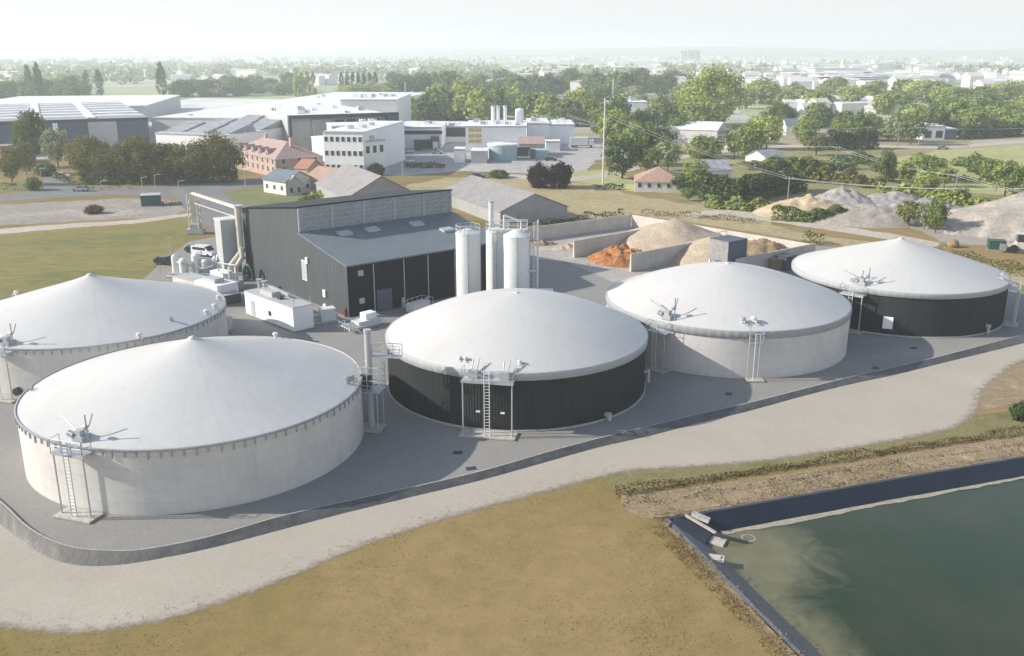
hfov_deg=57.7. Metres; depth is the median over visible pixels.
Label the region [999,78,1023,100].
tree
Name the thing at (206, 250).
van
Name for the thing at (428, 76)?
tree
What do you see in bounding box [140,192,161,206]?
green container
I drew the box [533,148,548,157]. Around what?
teal shed
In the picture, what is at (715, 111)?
tree
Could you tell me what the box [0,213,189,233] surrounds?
path
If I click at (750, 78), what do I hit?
house
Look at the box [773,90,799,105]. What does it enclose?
tree
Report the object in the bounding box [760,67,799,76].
block
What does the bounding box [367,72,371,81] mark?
poplar
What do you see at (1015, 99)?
tree
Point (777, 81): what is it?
house
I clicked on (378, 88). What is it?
tree
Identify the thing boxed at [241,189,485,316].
hall
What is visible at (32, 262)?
field
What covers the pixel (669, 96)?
tree
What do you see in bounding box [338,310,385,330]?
separator
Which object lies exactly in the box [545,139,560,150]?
plant annex
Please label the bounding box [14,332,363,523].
biogas tank
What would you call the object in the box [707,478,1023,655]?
pond water
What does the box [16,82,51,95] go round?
tree
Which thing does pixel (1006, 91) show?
tree
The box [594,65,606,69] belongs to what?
house
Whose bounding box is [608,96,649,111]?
supermarket
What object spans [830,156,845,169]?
tree
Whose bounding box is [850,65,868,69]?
house
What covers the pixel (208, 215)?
access road
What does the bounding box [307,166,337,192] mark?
orange cottage
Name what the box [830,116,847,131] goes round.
tree
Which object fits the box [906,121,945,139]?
farm shed
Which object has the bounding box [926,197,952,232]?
tree
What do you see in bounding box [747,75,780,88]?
tree
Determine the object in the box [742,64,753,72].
house
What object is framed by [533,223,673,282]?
concrete floor
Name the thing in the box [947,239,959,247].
boulder
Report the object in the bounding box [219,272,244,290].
blower unit
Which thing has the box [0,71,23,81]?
house
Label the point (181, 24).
sky
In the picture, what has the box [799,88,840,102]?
tree
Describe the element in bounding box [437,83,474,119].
tree
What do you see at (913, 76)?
house
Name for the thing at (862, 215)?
sand heap
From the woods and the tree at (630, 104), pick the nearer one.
the tree at (630, 104)
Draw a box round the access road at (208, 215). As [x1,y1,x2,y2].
[176,190,248,232]
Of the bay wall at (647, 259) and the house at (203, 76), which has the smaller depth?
the bay wall at (647, 259)
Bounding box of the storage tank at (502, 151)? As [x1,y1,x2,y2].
[487,139,517,160]
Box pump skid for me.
[313,306,340,324]
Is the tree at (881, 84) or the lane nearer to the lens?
the lane
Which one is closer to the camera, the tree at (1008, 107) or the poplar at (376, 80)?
the tree at (1008, 107)
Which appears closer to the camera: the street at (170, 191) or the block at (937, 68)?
the street at (170, 191)
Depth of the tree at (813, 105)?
458.03 m
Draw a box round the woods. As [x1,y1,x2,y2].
[0,53,1023,85]
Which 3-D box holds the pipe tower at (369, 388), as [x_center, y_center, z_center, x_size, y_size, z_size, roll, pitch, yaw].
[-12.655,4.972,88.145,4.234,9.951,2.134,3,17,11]
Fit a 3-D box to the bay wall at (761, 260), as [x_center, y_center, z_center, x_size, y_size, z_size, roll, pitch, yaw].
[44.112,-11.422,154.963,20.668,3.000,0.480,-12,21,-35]
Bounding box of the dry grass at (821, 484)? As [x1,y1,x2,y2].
[638,453,1022,515]
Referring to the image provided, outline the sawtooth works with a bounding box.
[154,115,283,158]
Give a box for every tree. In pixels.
[0,81,10,98]
[0,145,20,182]
[3,88,20,98]
[4,79,17,89]
[8,108,51,166]
[10,139,35,173]
[16,79,28,88]
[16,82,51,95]
[37,78,56,84]
[38,127,69,168]
[39,79,50,88]
[49,86,64,95]
[51,79,79,89]
[52,78,67,84]
[58,84,88,95]
[61,132,112,180]
[63,74,79,84]
[77,82,90,94]
[85,141,133,182]
[111,127,163,181]
[137,141,184,181]
[163,138,209,182]
[166,79,195,96]
[189,77,199,91]
[193,128,247,179]
[194,78,211,96]
[200,75,221,88]
[207,83,230,96]
[216,78,231,92]
[219,72,235,79]
[219,78,242,95]
[230,76,254,95]
[238,74,253,94]
[244,75,257,83]
[248,73,264,79]
[251,81,267,93]
[257,78,278,84]
[262,83,274,94]
[271,82,291,95]
[277,71,292,83]
[284,74,298,93]
[333,85,344,91]
[337,86,358,91]
[354,86,373,91]
[363,81,375,88]
[370,85,385,91]
[374,81,390,91]
[381,88,397,91]
[382,74,415,91]
[384,72,402,81]
[410,72,432,91]
[411,91,438,120]
[411,97,416,120]
[414,71,438,83]
[421,83,452,120]
[429,70,458,84]
[435,72,460,91]
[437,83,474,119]
[452,76,474,93]
[458,82,497,120]
[465,80,487,90]
[469,71,490,89]
[482,80,500,92]
[488,85,515,118]
[489,77,507,87]
[492,67,513,78]
[500,75,535,94]
[503,74,522,80]
[506,84,523,115]
[514,91,540,119]
[527,73,541,88]
[530,72,563,95]
[530,90,563,119]
[548,94,580,123]
[554,76,569,94]
[554,96,588,126]
[555,68,578,89]
[563,88,594,103]
[577,97,599,126]
[578,67,605,90]
[586,105,617,127]
[587,88,605,102]
[588,101,613,133]
[593,85,613,99]
[595,71,616,89]
[595,106,629,149]
[599,90,630,120]
[601,134,646,178]
[607,70,622,94]
[610,71,641,94]
[616,93,633,98]
[618,94,631,119]
[618,119,654,163]
[623,85,646,95]
[625,108,659,128]
[627,67,649,79]
[628,109,659,135]
[632,93,647,100]
[635,147,665,170]
[637,72,653,92]
[641,108,665,128]
[641,124,679,164]
[644,90,670,108]
[648,76,671,94]
[649,69,678,94]
[649,103,678,124]
[655,139,682,169]
[663,93,678,101]
[663,113,692,127]
[668,69,681,75]
[669,84,686,99]
[669,97,680,115]
[670,173,693,191]
[674,61,754,120]
[676,71,695,77]
[677,100,711,120]
[679,160,709,192]
[680,187,696,199]
[700,96,726,121]
[722,124,741,133]
[722,131,745,157]
[733,88,761,108]
[733,120,768,159]
[737,160,765,169]
[743,81,763,98]
[746,115,767,125]
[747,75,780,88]
[753,114,786,148]
[754,83,783,104]
[757,105,775,117]
[761,154,785,169]
[769,100,788,118]
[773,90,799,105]
[775,102,796,121]
[781,81,807,94]
[789,105,799,118]
[790,118,819,144]
[794,88,814,98]
[798,118,820,129]
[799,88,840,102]
[801,134,833,155]
[802,100,827,118]
[810,101,833,128]
[816,80,836,93]
[821,76,849,94]
[828,109,849,127]
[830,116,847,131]
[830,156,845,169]
[834,85,852,95]
[838,87,866,101]
[839,108,874,133]
[840,109,854,122]
[850,148,867,159]
[852,83,881,96]
[861,156,877,162]
[864,111,875,116]
[868,80,888,94]
[868,162,878,175]
[869,116,887,131]
[872,88,898,113]
[875,125,902,140]
[877,90,916,102]
[877,147,899,179]
[877,169,898,181]
[884,109,909,141]
[889,79,918,91]
[889,93,917,107]
[893,102,929,113]
[895,114,929,144]
[895,200,924,224]
[896,159,919,178]
[900,81,928,101]
[902,105,931,121]
[909,152,929,168]
[912,171,941,190]
[913,79,952,102]
[915,202,933,228]
[916,106,946,124]
[918,79,935,83]
[918,154,949,174]
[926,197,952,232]
[927,98,953,105]
[929,82,959,100]
[935,165,958,186]
[936,97,967,127]
[940,86,972,99]
[946,99,983,125]
[948,155,965,165]
[955,94,985,108]
[956,106,998,126]
[962,87,974,96]
[962,151,986,172]
[968,90,998,102]
[969,158,996,174]
[971,84,1001,101]
[972,97,1007,114]
[977,157,1001,180]
[979,105,1002,124]
[986,83,1022,102]
[989,103,1023,124]
[989,159,1023,196]
[995,107,1023,125]
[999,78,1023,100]
[1004,99,1023,109]
[1007,170,1023,195]
[1009,95,1023,104]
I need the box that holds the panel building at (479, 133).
[465,118,526,148]
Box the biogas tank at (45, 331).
[0,273,227,402]
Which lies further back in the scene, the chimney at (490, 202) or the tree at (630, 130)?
the tree at (630, 130)
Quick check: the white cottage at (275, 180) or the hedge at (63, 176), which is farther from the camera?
the hedge at (63, 176)
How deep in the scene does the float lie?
67.32 m
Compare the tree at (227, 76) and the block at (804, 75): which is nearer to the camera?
the tree at (227, 76)
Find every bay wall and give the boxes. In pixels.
[523,214,630,240]
[573,229,639,257]
[629,242,692,271]
[632,215,815,248]
[735,243,814,267]
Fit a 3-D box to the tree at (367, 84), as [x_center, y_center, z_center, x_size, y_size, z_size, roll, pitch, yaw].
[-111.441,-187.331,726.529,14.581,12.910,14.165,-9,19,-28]
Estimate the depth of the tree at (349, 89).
688.26 m
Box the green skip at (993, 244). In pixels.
[986,238,1006,249]
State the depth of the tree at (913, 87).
640.90 m
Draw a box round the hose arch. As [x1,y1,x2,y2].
[239,263,255,280]
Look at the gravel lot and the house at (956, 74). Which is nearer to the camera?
the gravel lot
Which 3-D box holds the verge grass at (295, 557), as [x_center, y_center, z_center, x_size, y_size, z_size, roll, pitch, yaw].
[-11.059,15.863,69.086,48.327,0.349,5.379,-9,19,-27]
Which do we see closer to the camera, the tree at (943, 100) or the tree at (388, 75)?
the tree at (943, 100)
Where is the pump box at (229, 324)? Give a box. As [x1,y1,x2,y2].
[226,316,232,331]
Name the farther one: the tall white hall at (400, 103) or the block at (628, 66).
the block at (628, 66)
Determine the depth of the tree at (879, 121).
386.49 m
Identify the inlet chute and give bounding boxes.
[669,511,747,546]
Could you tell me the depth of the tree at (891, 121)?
365.47 m
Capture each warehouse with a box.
[0,95,180,120]
[0,102,149,153]
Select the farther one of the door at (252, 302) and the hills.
the hills
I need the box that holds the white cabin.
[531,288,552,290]
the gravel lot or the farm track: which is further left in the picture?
the gravel lot
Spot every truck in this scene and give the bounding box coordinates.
[414,139,437,150]
[517,146,534,158]
[570,137,593,147]
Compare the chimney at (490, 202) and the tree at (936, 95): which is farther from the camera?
the tree at (936, 95)
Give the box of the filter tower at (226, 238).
[213,216,241,269]
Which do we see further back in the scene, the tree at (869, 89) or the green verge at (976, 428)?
the tree at (869, 89)
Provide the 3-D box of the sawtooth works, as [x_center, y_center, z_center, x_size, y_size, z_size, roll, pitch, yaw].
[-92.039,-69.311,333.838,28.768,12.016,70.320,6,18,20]
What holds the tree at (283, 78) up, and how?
on the ground at (574, 559)
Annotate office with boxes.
[326,119,376,129]
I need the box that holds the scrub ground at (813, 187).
[632,148,1002,207]
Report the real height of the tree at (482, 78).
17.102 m
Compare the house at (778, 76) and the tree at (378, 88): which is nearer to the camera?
the tree at (378, 88)
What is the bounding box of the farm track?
[685,210,939,246]
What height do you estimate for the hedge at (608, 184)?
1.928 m
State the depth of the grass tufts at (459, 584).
63.67 m
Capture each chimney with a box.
[488,200,493,227]
[491,105,494,122]
[496,105,499,122]
[503,105,506,122]
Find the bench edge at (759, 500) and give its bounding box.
[654,454,1023,517]
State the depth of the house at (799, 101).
558.85 m
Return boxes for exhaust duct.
[227,205,248,278]
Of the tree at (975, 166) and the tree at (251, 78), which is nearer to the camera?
the tree at (975, 166)
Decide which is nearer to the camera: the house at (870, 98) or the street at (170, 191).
the street at (170, 191)
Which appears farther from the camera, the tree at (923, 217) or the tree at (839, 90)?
the tree at (839, 90)
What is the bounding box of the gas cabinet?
[210,262,237,280]
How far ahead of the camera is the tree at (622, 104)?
449.55 m
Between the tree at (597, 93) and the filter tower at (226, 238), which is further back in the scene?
the tree at (597, 93)
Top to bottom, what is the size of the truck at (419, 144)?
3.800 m
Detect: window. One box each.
[301,259,307,280]
[366,146,369,153]
[373,145,376,152]
[448,127,454,136]
[454,127,460,136]
[461,127,465,136]
[924,131,931,137]
[935,131,942,137]
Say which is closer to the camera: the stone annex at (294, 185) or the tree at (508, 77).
the stone annex at (294, 185)
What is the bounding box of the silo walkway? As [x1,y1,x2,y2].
[490,214,527,234]
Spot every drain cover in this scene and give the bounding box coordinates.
[453,451,462,453]
[465,466,476,470]
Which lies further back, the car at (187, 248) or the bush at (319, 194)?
the bush at (319, 194)
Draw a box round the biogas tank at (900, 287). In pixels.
[791,237,1021,337]
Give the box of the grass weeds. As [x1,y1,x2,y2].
[3,494,779,655]
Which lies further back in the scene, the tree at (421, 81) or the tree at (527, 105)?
the tree at (421, 81)
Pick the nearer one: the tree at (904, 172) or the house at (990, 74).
the tree at (904, 172)
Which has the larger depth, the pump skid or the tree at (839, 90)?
the tree at (839, 90)
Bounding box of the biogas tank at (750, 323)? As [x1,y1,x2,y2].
[606,262,851,381]
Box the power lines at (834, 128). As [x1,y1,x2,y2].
[573,116,1018,137]
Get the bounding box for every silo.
[455,222,480,295]
[486,222,507,289]
[503,229,529,287]
[515,108,523,121]
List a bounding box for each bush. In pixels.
[23,175,42,190]
[31,162,56,176]
[83,204,104,214]
[297,194,318,200]
[307,190,324,198]
[368,161,385,174]
[487,168,508,178]
[526,159,553,188]
[546,160,573,188]
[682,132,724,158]
[1007,399,1023,421]
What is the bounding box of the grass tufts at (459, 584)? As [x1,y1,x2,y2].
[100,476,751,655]
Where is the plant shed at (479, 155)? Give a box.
[470,148,487,162]
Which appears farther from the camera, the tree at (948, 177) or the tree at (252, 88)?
the tree at (252, 88)
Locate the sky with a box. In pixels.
[0,0,1023,49]
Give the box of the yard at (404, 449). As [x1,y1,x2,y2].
[0,217,1023,549]
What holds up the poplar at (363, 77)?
on the ground at (574, 559)
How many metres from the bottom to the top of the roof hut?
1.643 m
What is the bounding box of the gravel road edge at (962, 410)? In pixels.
[0,352,1023,632]
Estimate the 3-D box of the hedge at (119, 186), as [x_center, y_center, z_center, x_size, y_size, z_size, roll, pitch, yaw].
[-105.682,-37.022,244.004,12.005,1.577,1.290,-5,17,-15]
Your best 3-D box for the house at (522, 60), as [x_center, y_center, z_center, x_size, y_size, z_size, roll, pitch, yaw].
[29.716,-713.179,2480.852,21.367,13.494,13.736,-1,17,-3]
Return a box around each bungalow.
[692,160,732,177]
[725,129,757,150]
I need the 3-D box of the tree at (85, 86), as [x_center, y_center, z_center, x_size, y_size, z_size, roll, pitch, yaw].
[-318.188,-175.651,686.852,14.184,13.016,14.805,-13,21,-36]
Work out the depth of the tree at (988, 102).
459.11 m
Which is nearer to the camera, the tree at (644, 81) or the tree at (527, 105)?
the tree at (527, 105)
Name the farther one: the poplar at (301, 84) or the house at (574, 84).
the house at (574, 84)
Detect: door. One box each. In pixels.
[250,300,255,315]
[377,288,392,311]
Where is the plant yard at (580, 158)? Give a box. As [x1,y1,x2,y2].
[383,136,624,175]
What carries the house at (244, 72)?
on the ground at (574, 559)
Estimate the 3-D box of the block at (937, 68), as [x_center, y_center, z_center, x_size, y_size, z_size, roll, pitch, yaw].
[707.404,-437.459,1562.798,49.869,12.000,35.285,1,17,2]
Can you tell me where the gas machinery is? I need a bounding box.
[159,253,217,277]
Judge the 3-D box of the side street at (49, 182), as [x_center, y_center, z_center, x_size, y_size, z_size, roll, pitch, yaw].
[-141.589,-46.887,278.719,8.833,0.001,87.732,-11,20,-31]
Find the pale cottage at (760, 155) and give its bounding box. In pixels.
[745,149,786,167]
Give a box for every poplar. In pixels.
[23,64,33,86]
[32,61,43,91]
[81,70,91,95]
[93,69,103,94]
[155,62,168,94]
[292,71,299,96]
[298,72,305,96]
[304,71,310,95]
[309,71,316,94]
[339,72,344,85]
[344,71,348,86]
[350,72,354,83]
[356,72,360,84]
[361,71,366,83]
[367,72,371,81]
[373,72,378,84]
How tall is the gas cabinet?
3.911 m
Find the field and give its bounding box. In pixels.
[0,217,193,298]
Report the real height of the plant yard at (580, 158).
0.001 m
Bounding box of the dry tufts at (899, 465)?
[617,442,1021,514]
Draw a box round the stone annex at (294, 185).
[286,175,303,194]
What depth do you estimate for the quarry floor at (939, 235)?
180.27 m
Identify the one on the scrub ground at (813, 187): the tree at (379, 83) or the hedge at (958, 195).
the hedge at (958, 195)
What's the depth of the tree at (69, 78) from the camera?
752.66 m
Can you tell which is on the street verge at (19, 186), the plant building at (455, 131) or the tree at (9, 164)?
the tree at (9, 164)
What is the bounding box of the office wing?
[311,135,385,171]
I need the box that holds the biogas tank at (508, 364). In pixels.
[385,288,649,440]
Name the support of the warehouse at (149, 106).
on the ground at (574, 559)
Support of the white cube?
on the plant yard at (580, 158)
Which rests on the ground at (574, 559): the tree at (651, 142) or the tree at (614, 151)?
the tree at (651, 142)
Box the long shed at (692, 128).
[669,121,727,142]
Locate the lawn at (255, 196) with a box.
[224,186,309,205]
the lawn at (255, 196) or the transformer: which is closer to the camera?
the transformer
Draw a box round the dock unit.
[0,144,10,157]
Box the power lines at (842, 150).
[533,114,1023,192]
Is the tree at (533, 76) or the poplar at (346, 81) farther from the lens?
the tree at (533, 76)
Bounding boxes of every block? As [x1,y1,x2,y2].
[245,105,398,150]
[322,121,404,169]
[430,135,438,148]
[614,66,647,69]
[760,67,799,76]
[780,72,861,76]
[781,64,806,69]
[803,67,866,73]
[816,75,887,85]
[828,71,876,71]
[843,73,895,78]
[873,62,901,68]
[886,72,948,83]
[913,64,951,70]
[996,61,1023,66]
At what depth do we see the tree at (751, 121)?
412.57 m
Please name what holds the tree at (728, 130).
on the ground at (574, 559)
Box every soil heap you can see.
[618,218,722,250]
[669,237,748,266]
[747,238,786,255]
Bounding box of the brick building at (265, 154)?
[233,133,322,174]
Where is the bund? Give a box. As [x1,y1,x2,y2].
[0,334,1023,565]
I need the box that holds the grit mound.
[918,192,1023,240]
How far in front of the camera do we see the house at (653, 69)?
1313.08 m
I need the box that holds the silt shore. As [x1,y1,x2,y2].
[721,476,1023,534]
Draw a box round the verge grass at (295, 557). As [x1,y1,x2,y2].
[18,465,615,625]
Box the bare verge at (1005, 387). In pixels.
[974,362,1023,410]
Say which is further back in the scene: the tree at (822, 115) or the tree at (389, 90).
the tree at (389, 90)
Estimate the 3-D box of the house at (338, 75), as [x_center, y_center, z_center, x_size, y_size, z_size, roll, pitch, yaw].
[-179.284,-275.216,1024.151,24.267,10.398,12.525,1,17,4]
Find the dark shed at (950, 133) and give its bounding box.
[944,127,957,139]
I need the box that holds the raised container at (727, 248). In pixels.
[708,231,752,263]
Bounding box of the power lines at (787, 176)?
[602,114,1023,188]
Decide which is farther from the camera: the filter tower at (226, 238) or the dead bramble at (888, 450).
the filter tower at (226, 238)
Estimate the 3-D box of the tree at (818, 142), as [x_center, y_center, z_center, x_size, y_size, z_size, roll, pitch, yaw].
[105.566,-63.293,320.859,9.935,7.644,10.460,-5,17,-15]
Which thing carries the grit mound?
on the ground at (574, 559)
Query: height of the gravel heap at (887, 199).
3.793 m
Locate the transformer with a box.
[221,290,241,305]
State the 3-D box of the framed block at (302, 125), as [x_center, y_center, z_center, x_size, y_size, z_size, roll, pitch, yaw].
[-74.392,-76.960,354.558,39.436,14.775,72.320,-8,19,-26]
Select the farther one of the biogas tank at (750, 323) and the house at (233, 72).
the house at (233, 72)
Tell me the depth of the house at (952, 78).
999.45 m
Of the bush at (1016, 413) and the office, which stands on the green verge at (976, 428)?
the bush at (1016, 413)
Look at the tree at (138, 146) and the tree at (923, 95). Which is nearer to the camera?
the tree at (138, 146)
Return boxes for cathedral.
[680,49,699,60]
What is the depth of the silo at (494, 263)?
121.84 m
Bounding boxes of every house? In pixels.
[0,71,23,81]
[170,74,191,80]
[200,74,213,80]
[202,60,210,65]
[212,74,220,78]
[225,69,236,75]
[236,69,262,77]
[269,67,288,74]
[293,159,323,173]
[303,75,324,84]
[310,74,336,84]
[336,65,356,72]
[337,74,360,82]
[378,65,391,70]
[408,68,418,73]
[511,73,532,76]
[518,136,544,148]
[519,58,526,63]
[539,71,559,76]
[570,80,583,91]
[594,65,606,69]
[634,166,681,192]
[639,65,653,67]
[648,67,667,72]
[674,76,686,86]
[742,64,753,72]
[742,71,758,79]
[745,59,753,62]
[745,77,773,86]
[748,80,779,85]
[764,72,773,77]
[776,72,785,82]
[779,66,793,70]
[780,59,788,64]
[780,75,800,85]
[781,118,797,134]
[782,99,797,109]
[787,77,812,89]
[797,99,810,104]
[797,103,810,113]
[807,74,818,76]
[808,98,830,107]
[810,63,818,66]
[812,77,829,88]
[823,78,859,86]
[824,74,840,77]
[832,102,867,112]
[840,64,851,66]
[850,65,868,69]
[854,101,872,104]
[856,80,888,92]
[864,105,876,113]
[866,96,873,102]
[871,59,879,63]
[872,75,889,80]
[885,104,901,113]
[887,76,909,89]
[894,70,909,75]
[906,74,921,81]
[915,67,924,71]
[917,75,939,79]
[920,68,932,74]
[921,71,934,74]
[932,70,950,74]
[939,75,955,83]
[952,71,959,77]
[961,72,984,86]
[963,64,976,69]
[973,79,994,88]
[983,71,996,77]
[1002,68,1008,73]
[1009,71,1023,79]
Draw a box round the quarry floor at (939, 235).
[813,195,1023,249]
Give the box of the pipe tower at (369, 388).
[354,328,402,432]
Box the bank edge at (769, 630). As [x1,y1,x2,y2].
[659,520,798,655]
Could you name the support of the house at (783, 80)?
on the ground at (574, 559)
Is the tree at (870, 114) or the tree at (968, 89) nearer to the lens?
the tree at (870, 114)
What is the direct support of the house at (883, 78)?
on the ground at (574, 559)
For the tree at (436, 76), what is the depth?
708.09 m
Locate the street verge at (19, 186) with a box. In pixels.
[0,182,41,192]
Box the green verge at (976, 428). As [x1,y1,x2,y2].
[601,415,1023,491]
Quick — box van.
[191,244,216,256]
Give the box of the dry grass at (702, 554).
[664,521,804,652]
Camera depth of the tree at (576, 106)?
439.66 m
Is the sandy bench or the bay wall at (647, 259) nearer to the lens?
the sandy bench
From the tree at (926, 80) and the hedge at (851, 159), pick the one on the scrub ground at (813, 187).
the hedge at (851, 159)
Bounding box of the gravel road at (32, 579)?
[0,343,1023,614]
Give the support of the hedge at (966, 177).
on the green meadow at (1014, 153)
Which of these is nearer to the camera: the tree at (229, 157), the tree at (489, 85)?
the tree at (229, 157)
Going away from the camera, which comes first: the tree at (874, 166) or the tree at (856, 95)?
the tree at (874, 166)
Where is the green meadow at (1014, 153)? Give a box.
[896,145,1023,195]
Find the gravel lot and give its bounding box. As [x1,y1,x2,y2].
[0,198,186,224]
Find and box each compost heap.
[530,239,557,246]
[551,243,572,250]
[586,243,641,267]
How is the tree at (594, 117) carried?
on the ground at (574, 559)
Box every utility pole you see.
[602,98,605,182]
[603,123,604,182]
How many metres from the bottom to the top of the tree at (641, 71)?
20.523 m
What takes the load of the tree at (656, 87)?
on the ground at (574, 559)
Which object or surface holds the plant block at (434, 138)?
on the plant yard at (580, 158)
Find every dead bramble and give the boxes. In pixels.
[613,425,1023,494]
[623,443,1020,505]
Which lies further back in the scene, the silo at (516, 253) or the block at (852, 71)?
the block at (852, 71)
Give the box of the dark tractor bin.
[775,253,796,271]
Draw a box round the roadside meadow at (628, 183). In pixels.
[571,169,634,190]
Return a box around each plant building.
[404,120,446,147]
[446,121,467,141]
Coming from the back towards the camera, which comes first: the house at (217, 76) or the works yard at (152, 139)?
the house at (217, 76)
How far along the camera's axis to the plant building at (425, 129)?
344.23 m
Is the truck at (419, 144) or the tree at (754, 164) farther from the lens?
the truck at (419, 144)
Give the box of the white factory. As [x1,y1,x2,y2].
[151,92,424,132]
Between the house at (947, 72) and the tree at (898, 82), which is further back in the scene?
the house at (947, 72)
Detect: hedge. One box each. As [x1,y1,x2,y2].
[0,182,16,189]
[52,172,71,182]
[77,167,238,184]
[90,183,132,189]
[161,201,181,205]
[403,162,445,167]
[538,208,624,225]
[593,183,623,190]
[640,208,756,223]
[698,166,808,201]
[703,194,770,211]
[770,204,849,222]
[777,155,858,170]
[802,164,886,188]
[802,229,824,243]
[825,128,879,150]
[830,154,881,165]
[876,180,997,206]
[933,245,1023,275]
[952,174,1004,185]
[956,121,1023,139]
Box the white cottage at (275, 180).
[261,168,311,194]
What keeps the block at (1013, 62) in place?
on the ground at (574, 559)
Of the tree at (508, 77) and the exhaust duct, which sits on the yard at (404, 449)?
the exhaust duct
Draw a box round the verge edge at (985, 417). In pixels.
[623,411,1009,471]
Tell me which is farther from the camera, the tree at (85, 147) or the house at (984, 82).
the house at (984, 82)
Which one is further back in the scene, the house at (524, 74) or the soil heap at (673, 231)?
the house at (524, 74)
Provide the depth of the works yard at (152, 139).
325.03 m
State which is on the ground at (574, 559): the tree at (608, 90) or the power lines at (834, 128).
the tree at (608, 90)
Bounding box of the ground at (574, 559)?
[0,57,1023,655]
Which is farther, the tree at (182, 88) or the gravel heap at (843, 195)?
the tree at (182, 88)
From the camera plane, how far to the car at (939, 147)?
341.11 m
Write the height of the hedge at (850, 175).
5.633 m
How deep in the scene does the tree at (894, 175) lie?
256.70 m
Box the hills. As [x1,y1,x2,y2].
[0,46,1023,56]
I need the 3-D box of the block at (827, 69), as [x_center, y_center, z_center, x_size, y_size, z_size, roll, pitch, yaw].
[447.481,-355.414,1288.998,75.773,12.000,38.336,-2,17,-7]
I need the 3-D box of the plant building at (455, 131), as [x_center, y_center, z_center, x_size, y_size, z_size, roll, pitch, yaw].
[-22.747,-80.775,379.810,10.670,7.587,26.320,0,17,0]
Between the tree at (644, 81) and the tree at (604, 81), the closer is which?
the tree at (604, 81)
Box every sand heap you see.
[752,193,843,219]
[806,203,922,227]
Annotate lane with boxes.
[506,140,1023,180]
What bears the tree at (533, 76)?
on the ground at (574, 559)
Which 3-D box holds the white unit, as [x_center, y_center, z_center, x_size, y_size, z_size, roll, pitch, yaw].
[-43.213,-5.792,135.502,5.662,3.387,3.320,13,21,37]
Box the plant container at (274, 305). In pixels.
[244,278,314,332]
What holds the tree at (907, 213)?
on the ground at (574, 559)
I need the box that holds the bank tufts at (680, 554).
[646,517,794,655]
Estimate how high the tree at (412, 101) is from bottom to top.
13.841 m
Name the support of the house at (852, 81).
on the ground at (574, 559)
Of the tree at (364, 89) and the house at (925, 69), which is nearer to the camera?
the tree at (364, 89)
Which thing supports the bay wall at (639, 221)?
on the concrete floor at (611, 274)
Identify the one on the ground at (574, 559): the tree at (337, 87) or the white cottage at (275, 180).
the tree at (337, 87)
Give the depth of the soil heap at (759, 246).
160.64 m
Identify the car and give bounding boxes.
[53,172,70,176]
[71,185,89,191]
[153,255,178,265]
[184,244,194,252]
[431,149,442,153]
[471,172,485,177]
[544,156,557,160]
[936,145,948,149]
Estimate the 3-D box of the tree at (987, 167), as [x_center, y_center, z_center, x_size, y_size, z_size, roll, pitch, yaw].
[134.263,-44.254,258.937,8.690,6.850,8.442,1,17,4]
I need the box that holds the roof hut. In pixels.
[172,272,203,284]
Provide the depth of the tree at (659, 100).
464.98 m
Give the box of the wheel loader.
[999,232,1023,252]
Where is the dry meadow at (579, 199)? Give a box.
[405,177,1023,285]
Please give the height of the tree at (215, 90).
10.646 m
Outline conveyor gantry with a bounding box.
[186,192,234,233]
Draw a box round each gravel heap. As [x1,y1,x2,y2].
[814,186,875,205]
[867,190,921,206]
[888,197,962,208]
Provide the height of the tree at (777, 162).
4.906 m
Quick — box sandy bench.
[621,435,1023,517]
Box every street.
[0,178,262,200]
[23,163,72,188]
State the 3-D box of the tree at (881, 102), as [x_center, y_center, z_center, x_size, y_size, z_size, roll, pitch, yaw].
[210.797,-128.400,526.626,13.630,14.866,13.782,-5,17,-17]
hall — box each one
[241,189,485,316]
[340,93,410,121]
[526,117,549,144]
[548,117,574,143]
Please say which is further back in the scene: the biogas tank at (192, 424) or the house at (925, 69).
the house at (925, 69)
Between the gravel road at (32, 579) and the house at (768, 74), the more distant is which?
the house at (768, 74)
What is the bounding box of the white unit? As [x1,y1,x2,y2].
[194,275,236,292]
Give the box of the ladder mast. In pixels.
[528,220,538,288]
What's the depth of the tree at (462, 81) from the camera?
547.56 m
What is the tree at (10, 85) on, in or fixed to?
on the ground at (574, 559)
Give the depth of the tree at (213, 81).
729.49 m
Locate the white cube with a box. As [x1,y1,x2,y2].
[453,147,465,162]
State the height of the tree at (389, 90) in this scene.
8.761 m
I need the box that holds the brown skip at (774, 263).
[768,257,782,270]
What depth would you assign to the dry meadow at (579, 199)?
217.28 m
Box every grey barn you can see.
[315,163,408,197]
[444,175,568,224]
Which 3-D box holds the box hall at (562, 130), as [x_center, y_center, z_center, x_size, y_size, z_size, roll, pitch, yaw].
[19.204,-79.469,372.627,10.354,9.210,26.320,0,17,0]
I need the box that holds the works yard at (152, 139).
[32,134,156,159]
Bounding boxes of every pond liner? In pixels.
[666,519,821,655]
[667,456,1023,532]
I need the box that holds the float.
[709,554,723,562]
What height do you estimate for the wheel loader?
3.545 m
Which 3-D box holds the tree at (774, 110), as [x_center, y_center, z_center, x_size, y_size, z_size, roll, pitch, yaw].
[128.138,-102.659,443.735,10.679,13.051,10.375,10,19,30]
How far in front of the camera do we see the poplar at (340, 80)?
746.61 m
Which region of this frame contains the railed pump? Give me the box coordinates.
[402,295,432,312]

